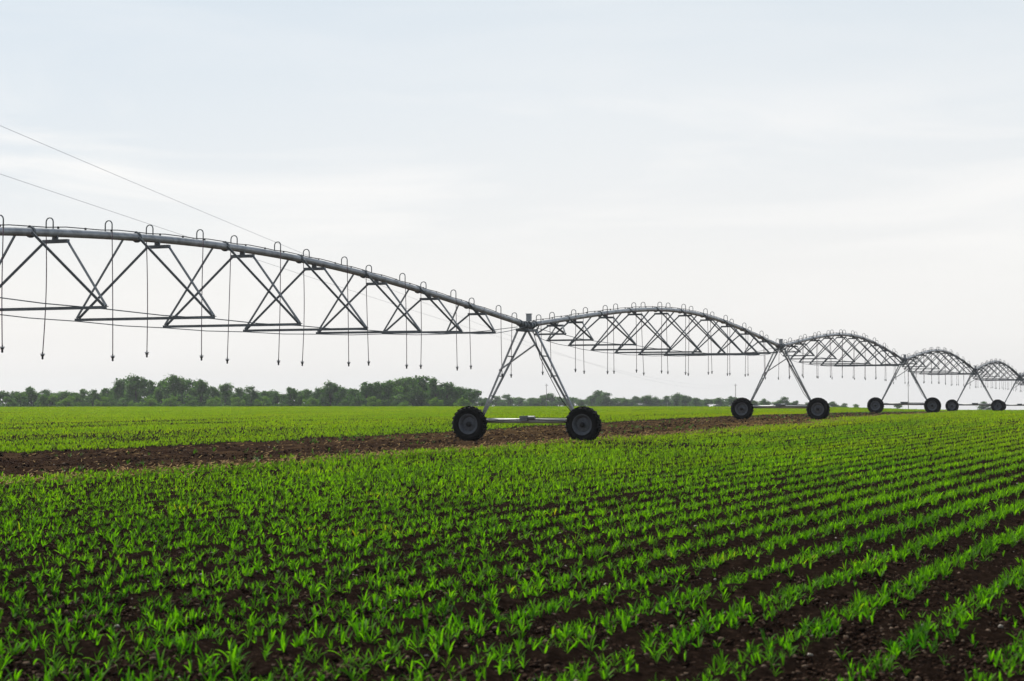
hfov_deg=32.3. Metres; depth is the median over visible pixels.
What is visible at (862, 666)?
maize seedling
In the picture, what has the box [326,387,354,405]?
broadleaf tree
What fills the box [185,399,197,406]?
field shrub
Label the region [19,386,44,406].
broadleaf tree
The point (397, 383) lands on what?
broadleaf tree
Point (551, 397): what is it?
broadleaf tree
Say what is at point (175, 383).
broadleaf tree
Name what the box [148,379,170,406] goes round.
broadleaf tree
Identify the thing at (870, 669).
maize seedling
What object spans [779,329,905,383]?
irrigation span
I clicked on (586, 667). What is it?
maize seedling
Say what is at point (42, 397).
field shrub
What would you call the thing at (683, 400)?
broadleaf tree
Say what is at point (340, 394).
broadleaf tree
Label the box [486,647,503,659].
maize seedling
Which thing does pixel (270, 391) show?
broadleaf tree
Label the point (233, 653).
maize seedling
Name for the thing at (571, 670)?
maize seedling
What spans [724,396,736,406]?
broadleaf tree
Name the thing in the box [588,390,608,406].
broadleaf tree
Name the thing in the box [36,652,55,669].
maize seedling
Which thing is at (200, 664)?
maize seedling
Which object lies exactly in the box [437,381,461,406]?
broadleaf tree
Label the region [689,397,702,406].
broadleaf tree
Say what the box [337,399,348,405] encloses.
field shrub
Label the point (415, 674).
maize seedling
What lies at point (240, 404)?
field shrub
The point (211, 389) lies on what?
broadleaf tree
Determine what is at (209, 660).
maize seedling
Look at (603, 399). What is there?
broadleaf tree
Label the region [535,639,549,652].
maize seedling
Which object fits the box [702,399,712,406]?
broadleaf tree
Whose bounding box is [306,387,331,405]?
broadleaf tree
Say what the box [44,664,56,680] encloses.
maize seedling
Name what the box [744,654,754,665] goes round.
maize seedling
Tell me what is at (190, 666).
maize seedling
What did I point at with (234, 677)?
maize seedling
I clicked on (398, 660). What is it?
maize seedling
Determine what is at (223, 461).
straw litter
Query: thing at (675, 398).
broadleaf tree
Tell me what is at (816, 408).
drive tower
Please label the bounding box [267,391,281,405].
broadleaf tree
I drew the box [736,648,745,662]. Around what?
maize seedling
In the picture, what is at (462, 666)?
maize seedling
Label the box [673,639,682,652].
maize seedling
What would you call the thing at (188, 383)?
broadleaf tree
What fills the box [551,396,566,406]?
broadleaf tree
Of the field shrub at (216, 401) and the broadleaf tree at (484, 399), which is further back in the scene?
the broadleaf tree at (484, 399)
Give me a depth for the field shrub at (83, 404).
383.51 m
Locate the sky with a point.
(782, 169)
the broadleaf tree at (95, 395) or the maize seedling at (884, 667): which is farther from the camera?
the broadleaf tree at (95, 395)
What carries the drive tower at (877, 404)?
on the ground
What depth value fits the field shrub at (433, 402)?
367.50 m
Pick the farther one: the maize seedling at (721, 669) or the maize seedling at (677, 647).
the maize seedling at (677, 647)
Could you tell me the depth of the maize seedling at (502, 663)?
9.73 m
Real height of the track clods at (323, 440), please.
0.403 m
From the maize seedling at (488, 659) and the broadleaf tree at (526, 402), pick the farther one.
the broadleaf tree at (526, 402)
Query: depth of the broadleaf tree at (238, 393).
409.51 m
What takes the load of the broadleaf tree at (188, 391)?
on the ground
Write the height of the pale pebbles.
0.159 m
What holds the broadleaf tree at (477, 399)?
on the ground
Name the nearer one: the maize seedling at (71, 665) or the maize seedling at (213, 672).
the maize seedling at (213, 672)
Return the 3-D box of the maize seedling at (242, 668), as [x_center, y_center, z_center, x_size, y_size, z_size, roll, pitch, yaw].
[-1.458,1.777,9.606,0.154,0.135,0.024,1,-2,-29]
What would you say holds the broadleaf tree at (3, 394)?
on the ground
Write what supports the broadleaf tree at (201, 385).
on the ground
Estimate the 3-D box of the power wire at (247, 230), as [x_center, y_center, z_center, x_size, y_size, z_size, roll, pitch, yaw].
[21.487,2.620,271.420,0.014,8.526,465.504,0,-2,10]
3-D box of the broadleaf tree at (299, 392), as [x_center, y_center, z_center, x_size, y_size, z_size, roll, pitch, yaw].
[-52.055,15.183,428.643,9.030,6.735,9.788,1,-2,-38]
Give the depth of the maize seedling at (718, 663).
9.87 m
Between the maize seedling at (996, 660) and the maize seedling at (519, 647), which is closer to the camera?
the maize seedling at (996, 660)
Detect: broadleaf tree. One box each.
[0,390,11,406]
[9,391,28,406]
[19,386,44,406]
[36,389,51,402]
[53,390,72,406]
[54,391,71,405]
[71,389,91,406]
[81,389,104,406]
[99,388,118,402]
[109,378,141,406]
[117,373,156,406]
[137,380,163,405]
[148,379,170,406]
[157,374,197,406]
[176,378,198,403]
[184,388,206,404]
[190,379,215,406]
[190,393,206,404]
[202,386,223,406]
[217,382,233,406]
[224,387,250,405]
[240,385,264,406]
[258,389,282,403]
[259,391,272,405]
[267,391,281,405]
[279,387,303,405]
[297,389,312,406]
[297,390,313,405]
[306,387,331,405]
[315,380,343,405]
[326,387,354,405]
[332,387,352,406]
[342,388,360,405]
[353,381,375,406]
[361,381,388,403]
[381,377,416,406]
[381,380,395,401]
[393,377,430,405]
[407,375,445,405]
[419,376,448,405]
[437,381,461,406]
[449,387,470,405]
[458,390,475,405]
[464,387,490,405]
[470,397,481,405]
[478,397,492,405]
[491,396,504,406]
[496,394,513,405]
[514,397,524,405]
[523,397,540,405]
[523,398,538,406]
[532,395,550,405]
[544,393,556,405]
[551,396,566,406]
[563,397,582,405]
[575,399,585,405]
[582,395,596,405]
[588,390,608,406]
[596,391,617,405]
[613,398,621,406]
[619,398,630,406]
[629,396,645,406]
[637,394,653,405]
[652,396,664,406]
[659,396,671,406]
[669,392,690,406]
[678,394,695,406]
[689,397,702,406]
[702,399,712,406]
[710,397,724,406]
[713,397,725,406]
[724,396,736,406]
[759,398,769,404]
[775,397,791,404]
[829,401,838,406]
[977,401,989,409]
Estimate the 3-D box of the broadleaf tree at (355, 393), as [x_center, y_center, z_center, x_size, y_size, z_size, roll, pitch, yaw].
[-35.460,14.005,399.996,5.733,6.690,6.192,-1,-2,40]
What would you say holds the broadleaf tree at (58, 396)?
on the ground
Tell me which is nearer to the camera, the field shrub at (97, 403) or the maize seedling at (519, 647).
the maize seedling at (519, 647)
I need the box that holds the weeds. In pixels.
[0,411,943,472]
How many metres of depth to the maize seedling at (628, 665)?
9.59 m
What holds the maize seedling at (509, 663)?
on the ground
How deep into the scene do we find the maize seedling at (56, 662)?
9.53 m
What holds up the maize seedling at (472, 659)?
on the ground
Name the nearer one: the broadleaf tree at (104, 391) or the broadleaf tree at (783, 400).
the broadleaf tree at (104, 391)
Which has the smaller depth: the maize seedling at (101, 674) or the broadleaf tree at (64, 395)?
the maize seedling at (101, 674)
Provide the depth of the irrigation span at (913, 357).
141.32 m
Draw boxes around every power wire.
[1,174,720,385]
[2,126,693,387]
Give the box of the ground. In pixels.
[0,407,1023,680]
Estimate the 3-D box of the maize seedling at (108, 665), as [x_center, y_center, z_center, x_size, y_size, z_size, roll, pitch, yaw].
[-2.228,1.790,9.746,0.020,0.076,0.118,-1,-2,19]
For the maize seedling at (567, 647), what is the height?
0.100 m
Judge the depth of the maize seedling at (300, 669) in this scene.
9.46 m
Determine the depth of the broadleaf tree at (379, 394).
399.15 m
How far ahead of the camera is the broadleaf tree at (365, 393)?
390.61 m
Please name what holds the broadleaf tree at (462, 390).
on the ground
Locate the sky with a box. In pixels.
[0,0,1023,409]
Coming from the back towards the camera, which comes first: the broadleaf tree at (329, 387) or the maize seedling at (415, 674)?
the broadleaf tree at (329, 387)
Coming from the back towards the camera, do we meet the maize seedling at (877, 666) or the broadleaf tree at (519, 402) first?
the broadleaf tree at (519, 402)
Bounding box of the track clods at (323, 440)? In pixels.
[0,411,947,477]
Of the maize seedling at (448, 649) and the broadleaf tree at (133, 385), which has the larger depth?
the broadleaf tree at (133, 385)
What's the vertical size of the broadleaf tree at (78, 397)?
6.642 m
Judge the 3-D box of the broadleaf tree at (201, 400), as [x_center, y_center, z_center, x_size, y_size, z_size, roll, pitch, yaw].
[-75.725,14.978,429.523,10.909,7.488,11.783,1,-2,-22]
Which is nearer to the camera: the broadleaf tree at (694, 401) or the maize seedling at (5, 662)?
the maize seedling at (5, 662)
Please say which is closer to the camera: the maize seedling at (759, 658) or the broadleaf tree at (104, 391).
the maize seedling at (759, 658)
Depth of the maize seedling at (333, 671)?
9.38 m
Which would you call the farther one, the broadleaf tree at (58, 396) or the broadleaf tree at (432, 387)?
the broadleaf tree at (58, 396)
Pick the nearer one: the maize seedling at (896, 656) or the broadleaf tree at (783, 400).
the maize seedling at (896, 656)
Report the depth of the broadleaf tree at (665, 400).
663.83 m
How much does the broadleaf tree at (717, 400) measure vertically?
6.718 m
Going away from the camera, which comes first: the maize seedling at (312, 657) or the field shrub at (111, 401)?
the maize seedling at (312, 657)
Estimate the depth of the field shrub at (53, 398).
378.16 m
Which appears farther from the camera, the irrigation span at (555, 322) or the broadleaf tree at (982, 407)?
the broadleaf tree at (982, 407)
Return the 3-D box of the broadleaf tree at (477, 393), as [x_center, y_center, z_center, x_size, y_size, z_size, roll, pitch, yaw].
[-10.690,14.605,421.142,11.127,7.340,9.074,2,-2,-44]
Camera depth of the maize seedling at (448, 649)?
10.41 m
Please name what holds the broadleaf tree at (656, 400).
on the ground
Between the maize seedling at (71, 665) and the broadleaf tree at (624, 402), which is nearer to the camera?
the maize seedling at (71, 665)
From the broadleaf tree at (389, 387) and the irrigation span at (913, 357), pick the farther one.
the broadleaf tree at (389, 387)
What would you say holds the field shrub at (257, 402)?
on the ground
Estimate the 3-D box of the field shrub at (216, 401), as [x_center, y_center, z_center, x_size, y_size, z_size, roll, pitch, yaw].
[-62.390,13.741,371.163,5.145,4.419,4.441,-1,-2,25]
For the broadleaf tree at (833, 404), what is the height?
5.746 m
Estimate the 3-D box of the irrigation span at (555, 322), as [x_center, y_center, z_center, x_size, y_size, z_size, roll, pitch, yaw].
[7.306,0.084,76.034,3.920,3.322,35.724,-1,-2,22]
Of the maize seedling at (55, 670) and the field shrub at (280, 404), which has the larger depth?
the field shrub at (280, 404)
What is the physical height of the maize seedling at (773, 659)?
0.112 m
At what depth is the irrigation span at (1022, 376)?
206.58 m
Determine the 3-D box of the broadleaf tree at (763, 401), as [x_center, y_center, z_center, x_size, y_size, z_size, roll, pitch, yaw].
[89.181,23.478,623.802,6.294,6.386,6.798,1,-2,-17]
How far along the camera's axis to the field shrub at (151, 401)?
371.15 m
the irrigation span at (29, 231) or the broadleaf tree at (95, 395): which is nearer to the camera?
the irrigation span at (29, 231)
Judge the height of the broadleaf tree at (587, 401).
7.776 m
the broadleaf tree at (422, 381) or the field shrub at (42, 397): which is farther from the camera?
the broadleaf tree at (422, 381)
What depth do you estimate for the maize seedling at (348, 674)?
9.38 m
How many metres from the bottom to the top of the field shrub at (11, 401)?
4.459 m
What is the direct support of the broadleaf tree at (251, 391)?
on the ground
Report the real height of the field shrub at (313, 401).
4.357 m
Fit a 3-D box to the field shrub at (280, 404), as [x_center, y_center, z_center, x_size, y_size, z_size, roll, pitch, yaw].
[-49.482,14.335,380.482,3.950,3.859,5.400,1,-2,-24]
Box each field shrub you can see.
[1,396,18,406]
[7,392,30,406]
[35,394,54,406]
[38,394,62,406]
[56,395,80,406]
[74,397,92,406]
[93,396,113,406]
[102,395,122,406]
[128,400,138,406]
[139,396,157,406]
[161,395,182,406]
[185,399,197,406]
[206,396,222,406]
[226,397,245,406]
[253,396,271,406]
[273,399,288,406]
[302,397,318,406]
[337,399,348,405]
[362,396,381,405]
[397,400,411,405]
[428,397,443,405]
[453,397,471,405]
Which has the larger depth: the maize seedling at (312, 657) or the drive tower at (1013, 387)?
the drive tower at (1013, 387)
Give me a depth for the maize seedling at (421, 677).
9.41 m
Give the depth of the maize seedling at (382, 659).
9.84 m
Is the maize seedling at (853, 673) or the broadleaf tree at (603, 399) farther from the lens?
the broadleaf tree at (603, 399)
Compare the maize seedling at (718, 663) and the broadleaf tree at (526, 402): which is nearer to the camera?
the maize seedling at (718, 663)
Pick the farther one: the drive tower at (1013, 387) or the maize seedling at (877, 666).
the drive tower at (1013, 387)
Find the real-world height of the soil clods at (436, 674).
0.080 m
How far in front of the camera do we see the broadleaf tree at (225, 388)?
399.16 m
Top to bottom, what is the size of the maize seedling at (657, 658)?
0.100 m
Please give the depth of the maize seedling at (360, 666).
9.74 m
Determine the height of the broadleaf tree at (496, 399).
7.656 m
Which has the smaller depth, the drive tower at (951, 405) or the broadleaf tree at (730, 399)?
the drive tower at (951, 405)
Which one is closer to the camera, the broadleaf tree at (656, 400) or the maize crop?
the maize crop
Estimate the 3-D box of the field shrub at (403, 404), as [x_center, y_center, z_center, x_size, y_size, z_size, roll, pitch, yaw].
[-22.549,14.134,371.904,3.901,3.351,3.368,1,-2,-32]
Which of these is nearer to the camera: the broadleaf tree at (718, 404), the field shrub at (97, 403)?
the field shrub at (97, 403)
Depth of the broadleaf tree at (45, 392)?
404.70 m
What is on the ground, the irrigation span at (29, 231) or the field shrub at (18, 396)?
the field shrub at (18, 396)
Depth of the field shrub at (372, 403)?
368.66 m
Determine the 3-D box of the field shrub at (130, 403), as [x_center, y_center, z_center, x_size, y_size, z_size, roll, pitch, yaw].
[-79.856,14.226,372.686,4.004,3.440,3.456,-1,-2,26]
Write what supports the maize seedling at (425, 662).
on the ground
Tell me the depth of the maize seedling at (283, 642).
10.32 m
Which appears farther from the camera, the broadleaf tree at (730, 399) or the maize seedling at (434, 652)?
the broadleaf tree at (730, 399)
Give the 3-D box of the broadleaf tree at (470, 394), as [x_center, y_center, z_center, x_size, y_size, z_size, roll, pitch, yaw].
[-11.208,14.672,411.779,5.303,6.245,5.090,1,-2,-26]
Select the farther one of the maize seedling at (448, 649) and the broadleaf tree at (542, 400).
the broadleaf tree at (542, 400)
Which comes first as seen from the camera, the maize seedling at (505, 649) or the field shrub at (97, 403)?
the maize seedling at (505, 649)
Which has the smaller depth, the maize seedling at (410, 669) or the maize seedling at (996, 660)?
the maize seedling at (410, 669)
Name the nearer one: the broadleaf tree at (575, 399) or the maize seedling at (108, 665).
the maize seedling at (108, 665)
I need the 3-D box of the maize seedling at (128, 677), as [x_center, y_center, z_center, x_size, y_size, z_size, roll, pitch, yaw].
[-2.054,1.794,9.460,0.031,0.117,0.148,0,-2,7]
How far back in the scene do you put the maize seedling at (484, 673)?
9.44 m
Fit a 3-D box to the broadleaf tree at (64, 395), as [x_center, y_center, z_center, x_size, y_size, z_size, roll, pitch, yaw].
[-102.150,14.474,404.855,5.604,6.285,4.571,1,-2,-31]
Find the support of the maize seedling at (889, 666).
on the ground
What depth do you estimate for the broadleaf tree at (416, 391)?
393.45 m
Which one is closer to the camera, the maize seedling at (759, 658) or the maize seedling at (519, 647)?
the maize seedling at (759, 658)
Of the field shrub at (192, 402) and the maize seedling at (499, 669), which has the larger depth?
the field shrub at (192, 402)
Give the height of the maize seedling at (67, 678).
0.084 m
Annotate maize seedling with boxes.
[0,653,13,670]
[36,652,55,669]
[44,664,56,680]
[45,654,65,678]
[53,661,64,675]
[60,655,75,669]
[61,669,77,680]
[93,666,110,680]
[104,659,113,668]
[111,646,123,659]
[121,665,131,680]
[153,644,164,670]
[183,658,191,673]
[196,646,219,662]
[198,656,206,671]
[204,651,219,665]
[205,665,222,680]
[211,655,218,670]
[224,669,243,680]
[229,645,236,667]
[229,648,248,677]
[231,658,252,676]
[281,636,285,651]
[290,656,307,678]
[305,650,318,662]
[328,662,343,679]
[336,663,365,680]
[349,657,372,667]
[358,668,367,680]
[362,647,389,663]
[377,651,399,667]
[395,653,404,666]
[405,656,413,674]
[413,650,439,672]
[413,669,423,680]
[416,667,428,680]
[430,647,440,660]
[443,637,454,656]
[456,657,466,669]
[469,653,474,665]
[479,653,495,666]
[480,666,485,679]
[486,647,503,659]
[494,643,511,658]
[494,656,509,668]
[498,660,507,674]
[504,655,519,670]
[516,638,524,652]
[519,655,529,667]
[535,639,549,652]
[557,640,574,652]
[569,662,578,678]
[574,655,592,675]
[626,660,633,671]
[644,643,663,657]
[650,650,661,663]
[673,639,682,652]
[708,658,718,671]
[714,655,723,668]
[716,649,728,665]
[718,662,731,672]
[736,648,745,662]
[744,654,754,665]
[750,646,756,660]
[756,651,766,662]
[765,651,785,666]
[845,663,855,676]
[857,661,870,676]
[867,662,875,672]
[874,657,888,672]
[877,655,890,672]
[885,659,897,674]
[891,644,900,658]
[993,649,999,666]
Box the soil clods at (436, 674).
[0,454,1023,680]
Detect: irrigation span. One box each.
[0,214,522,377]
[532,302,779,379]
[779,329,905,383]
[902,347,977,387]
[971,359,1023,390]
[1016,372,1023,385]
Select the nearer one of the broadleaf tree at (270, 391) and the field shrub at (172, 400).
the field shrub at (172, 400)
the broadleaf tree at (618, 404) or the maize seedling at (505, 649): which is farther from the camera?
the broadleaf tree at (618, 404)
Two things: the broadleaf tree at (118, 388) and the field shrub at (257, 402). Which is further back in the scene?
the broadleaf tree at (118, 388)
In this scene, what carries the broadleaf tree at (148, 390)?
on the ground
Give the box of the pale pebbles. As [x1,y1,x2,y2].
[6,447,1021,680]
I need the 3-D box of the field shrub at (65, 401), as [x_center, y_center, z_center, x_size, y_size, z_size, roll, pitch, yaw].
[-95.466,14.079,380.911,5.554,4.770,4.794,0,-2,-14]
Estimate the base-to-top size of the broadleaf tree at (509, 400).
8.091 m
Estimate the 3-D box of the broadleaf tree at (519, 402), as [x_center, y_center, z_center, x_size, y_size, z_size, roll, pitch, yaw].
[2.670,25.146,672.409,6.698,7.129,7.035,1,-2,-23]
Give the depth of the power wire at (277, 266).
86.26 m
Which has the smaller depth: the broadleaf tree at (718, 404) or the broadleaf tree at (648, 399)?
the broadleaf tree at (648, 399)
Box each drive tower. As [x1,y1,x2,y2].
[451,313,601,440]
[730,339,829,419]
[867,354,940,412]
[945,366,1004,411]
[1004,373,1023,409]
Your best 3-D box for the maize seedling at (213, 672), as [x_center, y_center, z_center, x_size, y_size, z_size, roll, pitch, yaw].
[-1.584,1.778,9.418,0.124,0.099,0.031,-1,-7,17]
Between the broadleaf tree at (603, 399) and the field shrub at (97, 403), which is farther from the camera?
the broadleaf tree at (603, 399)
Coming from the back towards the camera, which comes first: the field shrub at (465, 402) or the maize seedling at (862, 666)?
the field shrub at (465, 402)
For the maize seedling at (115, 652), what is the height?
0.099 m
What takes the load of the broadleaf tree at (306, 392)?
on the ground
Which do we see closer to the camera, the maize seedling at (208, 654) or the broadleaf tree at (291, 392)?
the maize seedling at (208, 654)
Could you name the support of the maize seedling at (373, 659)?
on the ground
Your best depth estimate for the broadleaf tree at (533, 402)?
607.20 m
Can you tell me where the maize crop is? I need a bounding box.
[0,406,1023,680]
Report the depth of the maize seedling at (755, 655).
9.95 m
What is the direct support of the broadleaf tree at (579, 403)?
on the ground
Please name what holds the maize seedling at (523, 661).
on the ground
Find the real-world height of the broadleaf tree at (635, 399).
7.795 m
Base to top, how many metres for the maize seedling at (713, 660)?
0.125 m
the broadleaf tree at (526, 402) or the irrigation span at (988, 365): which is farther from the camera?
the broadleaf tree at (526, 402)
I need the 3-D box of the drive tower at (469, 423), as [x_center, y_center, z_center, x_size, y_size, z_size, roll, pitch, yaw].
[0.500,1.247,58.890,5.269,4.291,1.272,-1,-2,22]
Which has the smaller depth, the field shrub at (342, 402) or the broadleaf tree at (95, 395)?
the field shrub at (342, 402)
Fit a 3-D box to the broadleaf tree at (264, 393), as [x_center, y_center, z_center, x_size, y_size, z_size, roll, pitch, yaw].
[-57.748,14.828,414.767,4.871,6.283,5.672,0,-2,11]
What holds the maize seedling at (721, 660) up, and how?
on the ground
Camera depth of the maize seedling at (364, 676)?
9.44 m
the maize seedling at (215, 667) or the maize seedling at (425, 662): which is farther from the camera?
the maize seedling at (425, 662)
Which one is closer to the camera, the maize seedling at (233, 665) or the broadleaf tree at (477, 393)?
the maize seedling at (233, 665)
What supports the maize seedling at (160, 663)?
on the ground
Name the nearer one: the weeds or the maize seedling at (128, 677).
the maize seedling at (128, 677)
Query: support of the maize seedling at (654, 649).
on the ground
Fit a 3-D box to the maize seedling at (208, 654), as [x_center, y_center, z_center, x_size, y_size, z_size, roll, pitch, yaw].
[-1.743,1.813,10.155,0.166,0.126,0.025,0,-2,11]
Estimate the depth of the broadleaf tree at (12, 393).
408.79 m
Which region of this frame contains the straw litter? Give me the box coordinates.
[0,411,952,484]

